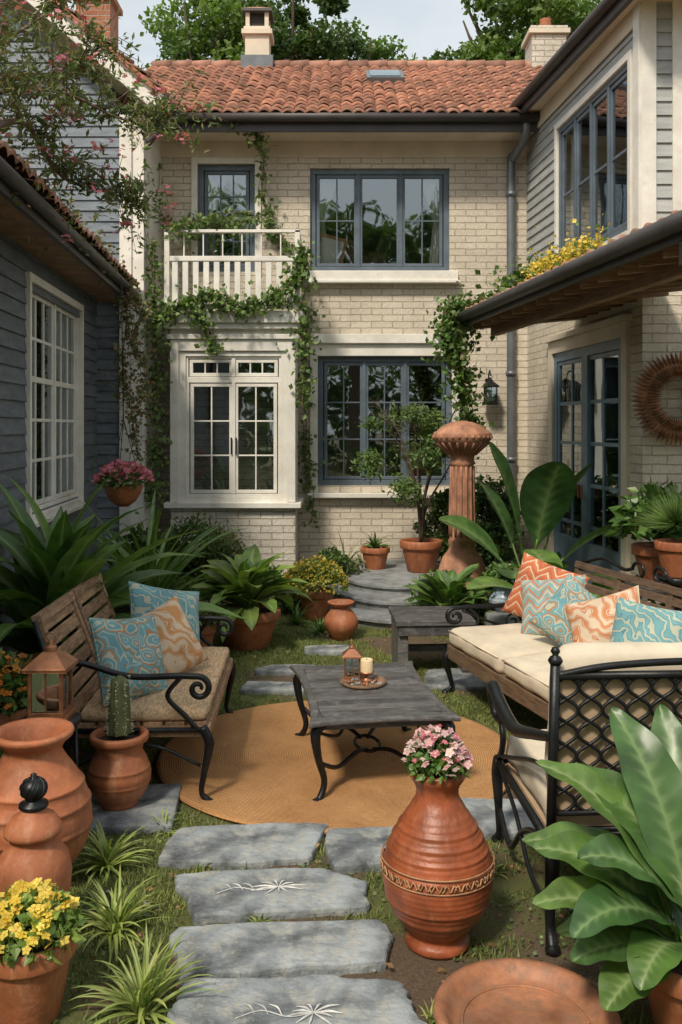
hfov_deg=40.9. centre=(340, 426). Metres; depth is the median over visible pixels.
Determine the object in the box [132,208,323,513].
balcony ivy
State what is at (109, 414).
gable wall
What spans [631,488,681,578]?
spiky ball pot
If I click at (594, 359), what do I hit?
french doors
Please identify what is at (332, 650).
stepping stone
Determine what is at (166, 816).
spider plant
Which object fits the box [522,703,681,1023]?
potted foliage plant
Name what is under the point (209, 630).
fern pot
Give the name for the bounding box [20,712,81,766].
side table
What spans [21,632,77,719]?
copper lantern
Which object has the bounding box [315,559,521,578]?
terrace
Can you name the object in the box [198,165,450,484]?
windows
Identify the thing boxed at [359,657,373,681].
pillar candle
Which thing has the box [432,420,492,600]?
pedestal column
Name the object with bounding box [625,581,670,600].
plant stand
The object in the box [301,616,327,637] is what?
spider plant
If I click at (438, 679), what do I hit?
stepping stone
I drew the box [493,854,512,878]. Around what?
spider plant
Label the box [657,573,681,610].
iron plant stand
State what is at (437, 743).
pink flower bunch
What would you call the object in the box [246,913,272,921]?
spider plant
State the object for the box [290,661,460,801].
coffee table
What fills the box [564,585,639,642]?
throw pillow
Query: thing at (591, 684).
iron armchair
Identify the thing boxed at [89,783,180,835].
stone slab
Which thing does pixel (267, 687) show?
stepping stone
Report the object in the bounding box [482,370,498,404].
wall lantern
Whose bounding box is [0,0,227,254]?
flowering tree
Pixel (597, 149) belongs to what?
window
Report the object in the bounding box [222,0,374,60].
background tree
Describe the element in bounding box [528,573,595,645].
throw pillow
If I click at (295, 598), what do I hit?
garden shrub
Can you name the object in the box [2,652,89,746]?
garden shrub
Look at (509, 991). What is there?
terracotta dish
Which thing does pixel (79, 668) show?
garden shrub
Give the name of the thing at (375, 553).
spiky pot
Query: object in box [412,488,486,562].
garden shrub
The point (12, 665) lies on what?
flowering plant
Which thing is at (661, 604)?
garden shrub
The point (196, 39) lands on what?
background tree
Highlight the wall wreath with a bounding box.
[631,351,681,445]
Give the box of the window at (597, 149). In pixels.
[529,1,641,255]
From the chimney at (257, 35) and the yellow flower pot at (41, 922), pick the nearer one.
the yellow flower pot at (41, 922)
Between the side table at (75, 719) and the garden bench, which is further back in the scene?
the garden bench
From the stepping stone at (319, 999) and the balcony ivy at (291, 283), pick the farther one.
the balcony ivy at (291, 283)
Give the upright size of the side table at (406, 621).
0.450 m
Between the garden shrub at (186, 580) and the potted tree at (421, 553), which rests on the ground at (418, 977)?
the garden shrub at (186, 580)
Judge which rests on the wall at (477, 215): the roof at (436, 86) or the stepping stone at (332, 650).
the roof at (436, 86)
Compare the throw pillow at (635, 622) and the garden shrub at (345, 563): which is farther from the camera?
the garden shrub at (345, 563)
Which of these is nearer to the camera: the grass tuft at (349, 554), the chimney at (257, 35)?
the grass tuft at (349, 554)
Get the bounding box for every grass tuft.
[275,600,313,625]
[314,531,364,560]
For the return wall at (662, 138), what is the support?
on the ground at (418, 977)
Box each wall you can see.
[0,0,160,574]
[161,158,526,561]
[526,30,632,268]
[527,299,641,575]
[642,1,681,605]
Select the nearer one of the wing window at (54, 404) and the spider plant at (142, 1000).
the spider plant at (142, 1000)
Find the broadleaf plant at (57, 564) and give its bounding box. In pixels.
[0,469,246,700]
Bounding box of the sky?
[67,0,597,70]
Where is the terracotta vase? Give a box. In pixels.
[380,759,494,959]
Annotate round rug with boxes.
[156,701,509,833]
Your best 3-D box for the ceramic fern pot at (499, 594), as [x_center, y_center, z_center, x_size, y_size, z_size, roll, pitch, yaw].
[1.550,1.492,8.614,0.558,0.476,0.541,0,0,0]
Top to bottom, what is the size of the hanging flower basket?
2.250 m
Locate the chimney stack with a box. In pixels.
[74,0,122,96]
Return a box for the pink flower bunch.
[400,724,473,784]
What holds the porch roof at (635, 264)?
attached to the ground floor wall at (537, 401)
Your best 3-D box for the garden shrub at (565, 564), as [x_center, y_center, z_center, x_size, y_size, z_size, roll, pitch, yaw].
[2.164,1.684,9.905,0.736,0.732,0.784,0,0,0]
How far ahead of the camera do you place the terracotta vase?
3.33 m
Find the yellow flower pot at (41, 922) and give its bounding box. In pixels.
[0,877,89,1023]
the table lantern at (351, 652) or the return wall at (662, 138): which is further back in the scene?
the return wall at (662, 138)
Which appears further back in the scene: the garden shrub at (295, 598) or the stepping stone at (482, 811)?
the garden shrub at (295, 598)
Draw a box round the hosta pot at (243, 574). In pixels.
[190,544,312,651]
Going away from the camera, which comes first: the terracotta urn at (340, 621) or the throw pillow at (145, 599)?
the throw pillow at (145, 599)
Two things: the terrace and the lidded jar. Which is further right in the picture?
the terrace
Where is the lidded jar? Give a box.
[0,773,71,897]
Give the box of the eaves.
[143,112,539,141]
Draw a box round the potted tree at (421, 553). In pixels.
[349,393,470,572]
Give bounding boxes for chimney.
[241,7,273,71]
[521,18,569,71]
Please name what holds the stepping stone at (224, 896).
on the ground at (418, 977)
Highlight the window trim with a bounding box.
[161,142,527,497]
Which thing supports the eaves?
attached to the wall at (477, 215)
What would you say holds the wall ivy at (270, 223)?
on the ground at (418, 977)
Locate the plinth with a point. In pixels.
(496, 616)
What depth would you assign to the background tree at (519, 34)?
22.86 m
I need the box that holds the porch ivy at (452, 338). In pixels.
[421,256,531,459]
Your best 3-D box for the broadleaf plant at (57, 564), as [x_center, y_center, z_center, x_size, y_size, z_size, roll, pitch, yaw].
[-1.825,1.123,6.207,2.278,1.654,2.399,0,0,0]
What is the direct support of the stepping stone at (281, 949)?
on the ground at (418, 977)
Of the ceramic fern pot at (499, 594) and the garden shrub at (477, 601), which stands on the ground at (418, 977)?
the garden shrub at (477, 601)
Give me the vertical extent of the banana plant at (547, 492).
1.715 m
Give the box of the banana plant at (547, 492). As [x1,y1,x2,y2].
[438,442,620,582]
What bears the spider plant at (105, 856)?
on the ground at (418, 977)
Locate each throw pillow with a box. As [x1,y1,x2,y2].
[88,614,167,706]
[128,581,199,642]
[141,595,208,672]
[502,552,589,616]
[521,574,585,635]
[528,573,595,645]
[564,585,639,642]
[609,597,681,642]
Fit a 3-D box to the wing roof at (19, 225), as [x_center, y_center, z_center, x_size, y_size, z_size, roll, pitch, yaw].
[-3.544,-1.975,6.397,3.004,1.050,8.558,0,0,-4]
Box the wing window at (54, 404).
[25,272,85,526]
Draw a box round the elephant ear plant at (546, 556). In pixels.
[466,549,613,597]
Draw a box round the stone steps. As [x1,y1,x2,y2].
[326,560,442,629]
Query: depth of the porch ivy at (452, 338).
9.83 m
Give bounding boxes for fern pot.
[198,596,226,646]
[479,560,519,612]
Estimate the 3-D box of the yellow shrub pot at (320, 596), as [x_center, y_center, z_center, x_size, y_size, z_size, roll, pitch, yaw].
[-0.264,1.623,9.304,0.721,0.654,0.714,0,0,0]
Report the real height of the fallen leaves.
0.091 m
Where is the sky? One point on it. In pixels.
(425, 26)
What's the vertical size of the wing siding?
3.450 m
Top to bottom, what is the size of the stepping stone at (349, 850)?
0.061 m
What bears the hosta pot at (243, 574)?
on the ground at (418, 977)
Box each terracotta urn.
[0,717,92,862]
[324,599,357,640]
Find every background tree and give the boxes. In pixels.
[138,0,282,70]
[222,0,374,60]
[321,16,418,60]
[403,48,452,60]
[446,0,600,60]
[511,0,596,38]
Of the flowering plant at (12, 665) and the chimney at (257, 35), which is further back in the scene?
the chimney at (257, 35)
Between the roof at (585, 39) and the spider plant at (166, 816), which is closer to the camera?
the spider plant at (166, 816)
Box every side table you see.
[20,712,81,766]
[388,606,475,672]
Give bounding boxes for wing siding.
[0,232,97,654]
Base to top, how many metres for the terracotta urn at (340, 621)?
0.345 m
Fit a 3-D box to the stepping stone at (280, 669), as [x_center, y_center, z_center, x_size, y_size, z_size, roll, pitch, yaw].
[-0.439,1.940,7.262,0.486,0.061,0.228,0,0,3]
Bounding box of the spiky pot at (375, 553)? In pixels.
[356,529,393,569]
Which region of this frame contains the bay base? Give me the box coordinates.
[171,508,297,575]
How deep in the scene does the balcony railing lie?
10.93 m
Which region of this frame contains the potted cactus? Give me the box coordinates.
[87,675,150,810]
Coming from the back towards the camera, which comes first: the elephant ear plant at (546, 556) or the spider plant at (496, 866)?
the elephant ear plant at (546, 556)
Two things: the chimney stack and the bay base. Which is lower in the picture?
the bay base
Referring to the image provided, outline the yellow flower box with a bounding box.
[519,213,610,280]
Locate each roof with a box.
[0,140,138,302]
[5,0,180,145]
[116,60,542,114]
[456,210,681,335]
[506,0,681,113]
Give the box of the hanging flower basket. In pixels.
[91,276,154,506]
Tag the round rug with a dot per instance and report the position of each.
(263, 768)
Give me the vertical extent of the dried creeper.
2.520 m
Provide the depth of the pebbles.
3.64 m
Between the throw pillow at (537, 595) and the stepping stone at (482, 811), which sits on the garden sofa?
the throw pillow at (537, 595)
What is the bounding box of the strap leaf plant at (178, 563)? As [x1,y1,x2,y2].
[46,489,250,625]
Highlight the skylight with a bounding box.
[366,70,403,84]
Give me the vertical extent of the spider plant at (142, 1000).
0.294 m
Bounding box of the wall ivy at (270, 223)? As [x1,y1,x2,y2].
[157,101,330,527]
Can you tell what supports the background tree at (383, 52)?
on the ground at (418, 977)
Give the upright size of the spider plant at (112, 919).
0.266 m
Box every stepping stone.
[158,822,328,869]
[165,974,426,1023]
[169,919,392,985]
[174,868,369,925]
[240,681,304,695]
[254,664,306,675]
[304,645,349,655]
[324,827,392,873]
[424,668,487,690]
[461,798,534,840]
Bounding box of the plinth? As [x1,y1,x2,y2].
[482,608,521,625]
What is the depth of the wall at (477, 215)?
11.80 m
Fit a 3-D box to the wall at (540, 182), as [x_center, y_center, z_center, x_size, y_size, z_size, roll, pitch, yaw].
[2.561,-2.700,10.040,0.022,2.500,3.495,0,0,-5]
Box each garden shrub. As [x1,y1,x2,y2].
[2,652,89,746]
[19,651,92,680]
[108,522,202,580]
[164,511,248,604]
[171,576,222,625]
[263,563,332,613]
[313,546,369,584]
[407,568,493,625]
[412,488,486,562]
[475,474,524,565]
[516,551,573,571]
[640,596,664,606]
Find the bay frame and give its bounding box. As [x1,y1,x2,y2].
[163,311,305,507]
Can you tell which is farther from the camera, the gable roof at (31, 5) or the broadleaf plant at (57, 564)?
the gable roof at (31, 5)
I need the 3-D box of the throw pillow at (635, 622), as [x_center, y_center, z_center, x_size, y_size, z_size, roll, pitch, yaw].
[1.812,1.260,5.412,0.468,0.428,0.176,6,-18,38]
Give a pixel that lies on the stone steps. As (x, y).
(374, 595)
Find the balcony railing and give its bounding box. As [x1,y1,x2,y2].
[164,229,302,310]
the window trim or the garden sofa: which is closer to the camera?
the garden sofa
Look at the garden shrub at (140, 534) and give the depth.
9.67 m
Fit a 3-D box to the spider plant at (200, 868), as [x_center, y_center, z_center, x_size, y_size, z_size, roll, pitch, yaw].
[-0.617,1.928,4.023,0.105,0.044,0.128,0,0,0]
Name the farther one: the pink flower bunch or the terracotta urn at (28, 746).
the terracotta urn at (28, 746)
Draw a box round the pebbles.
[71,840,572,987]
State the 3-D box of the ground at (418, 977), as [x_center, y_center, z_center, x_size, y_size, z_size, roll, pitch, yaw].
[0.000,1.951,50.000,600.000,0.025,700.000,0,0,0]
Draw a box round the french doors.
[543,314,631,597]
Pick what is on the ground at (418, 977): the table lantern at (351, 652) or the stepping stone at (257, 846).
the stepping stone at (257, 846)
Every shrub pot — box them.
[282,555,349,620]
[603,477,681,584]
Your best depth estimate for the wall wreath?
8.14 m
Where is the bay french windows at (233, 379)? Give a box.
[186,356,280,496]
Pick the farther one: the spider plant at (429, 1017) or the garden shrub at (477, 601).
the garden shrub at (477, 601)
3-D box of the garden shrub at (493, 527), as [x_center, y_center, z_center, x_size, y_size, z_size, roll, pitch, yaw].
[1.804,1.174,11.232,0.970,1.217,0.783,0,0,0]
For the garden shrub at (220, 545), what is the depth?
9.61 m
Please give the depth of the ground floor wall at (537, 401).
10.88 m
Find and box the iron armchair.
[486,642,681,956]
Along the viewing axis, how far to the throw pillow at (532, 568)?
6.69 m
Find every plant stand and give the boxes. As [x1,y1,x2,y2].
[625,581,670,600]
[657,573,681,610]
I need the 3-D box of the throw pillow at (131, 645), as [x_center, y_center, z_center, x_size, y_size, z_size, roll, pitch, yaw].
[-1.151,1.261,4.980,0.224,0.468,0.498,-25,-20,27]
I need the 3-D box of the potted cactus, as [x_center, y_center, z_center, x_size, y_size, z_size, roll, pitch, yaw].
[-1.119,1.580,4.620,0.316,0.650,0.316,0,0,0]
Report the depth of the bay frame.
10.97 m
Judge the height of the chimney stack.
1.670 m
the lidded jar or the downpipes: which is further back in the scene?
the downpipes
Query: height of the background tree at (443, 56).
11.420 m
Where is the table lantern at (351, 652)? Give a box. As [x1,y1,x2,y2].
[342,640,361,679]
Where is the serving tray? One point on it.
(375, 683)
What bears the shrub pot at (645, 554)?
on the plant stand at (643, 598)
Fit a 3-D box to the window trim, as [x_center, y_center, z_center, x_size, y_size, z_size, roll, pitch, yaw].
[-0.040,-1.380,11.745,4.920,4.580,0.150,0,0,0]
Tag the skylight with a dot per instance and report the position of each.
(383, 76)
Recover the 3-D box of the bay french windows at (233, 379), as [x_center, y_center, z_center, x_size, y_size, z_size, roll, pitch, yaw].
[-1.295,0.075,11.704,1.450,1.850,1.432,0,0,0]
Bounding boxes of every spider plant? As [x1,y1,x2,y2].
[66,923,227,1023]
[72,819,153,893]
[73,866,172,969]
[137,807,182,838]
[191,861,211,871]
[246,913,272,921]
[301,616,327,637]
[418,998,435,1023]
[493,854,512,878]
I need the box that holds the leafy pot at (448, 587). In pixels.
[402,563,493,636]
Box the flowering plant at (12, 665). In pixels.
[0,646,50,725]
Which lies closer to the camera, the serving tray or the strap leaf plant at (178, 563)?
the serving tray
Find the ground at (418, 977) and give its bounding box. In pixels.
[30,593,681,1023]
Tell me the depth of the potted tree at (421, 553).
10.39 m
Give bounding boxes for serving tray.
[340,674,385,689]
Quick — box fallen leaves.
[75,627,580,976]
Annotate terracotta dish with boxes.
[433,958,621,1023]
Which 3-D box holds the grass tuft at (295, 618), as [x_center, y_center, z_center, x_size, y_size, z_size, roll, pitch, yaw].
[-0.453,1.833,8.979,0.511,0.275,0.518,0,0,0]
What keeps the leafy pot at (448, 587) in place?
on the ground at (418, 977)
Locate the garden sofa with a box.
[442,557,681,720]
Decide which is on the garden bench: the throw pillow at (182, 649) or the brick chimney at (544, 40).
the throw pillow at (182, 649)
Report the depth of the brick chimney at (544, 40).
13.84 m
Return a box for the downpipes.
[506,122,530,560]
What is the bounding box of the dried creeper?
[0,133,168,465]
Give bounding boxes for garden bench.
[31,573,235,800]

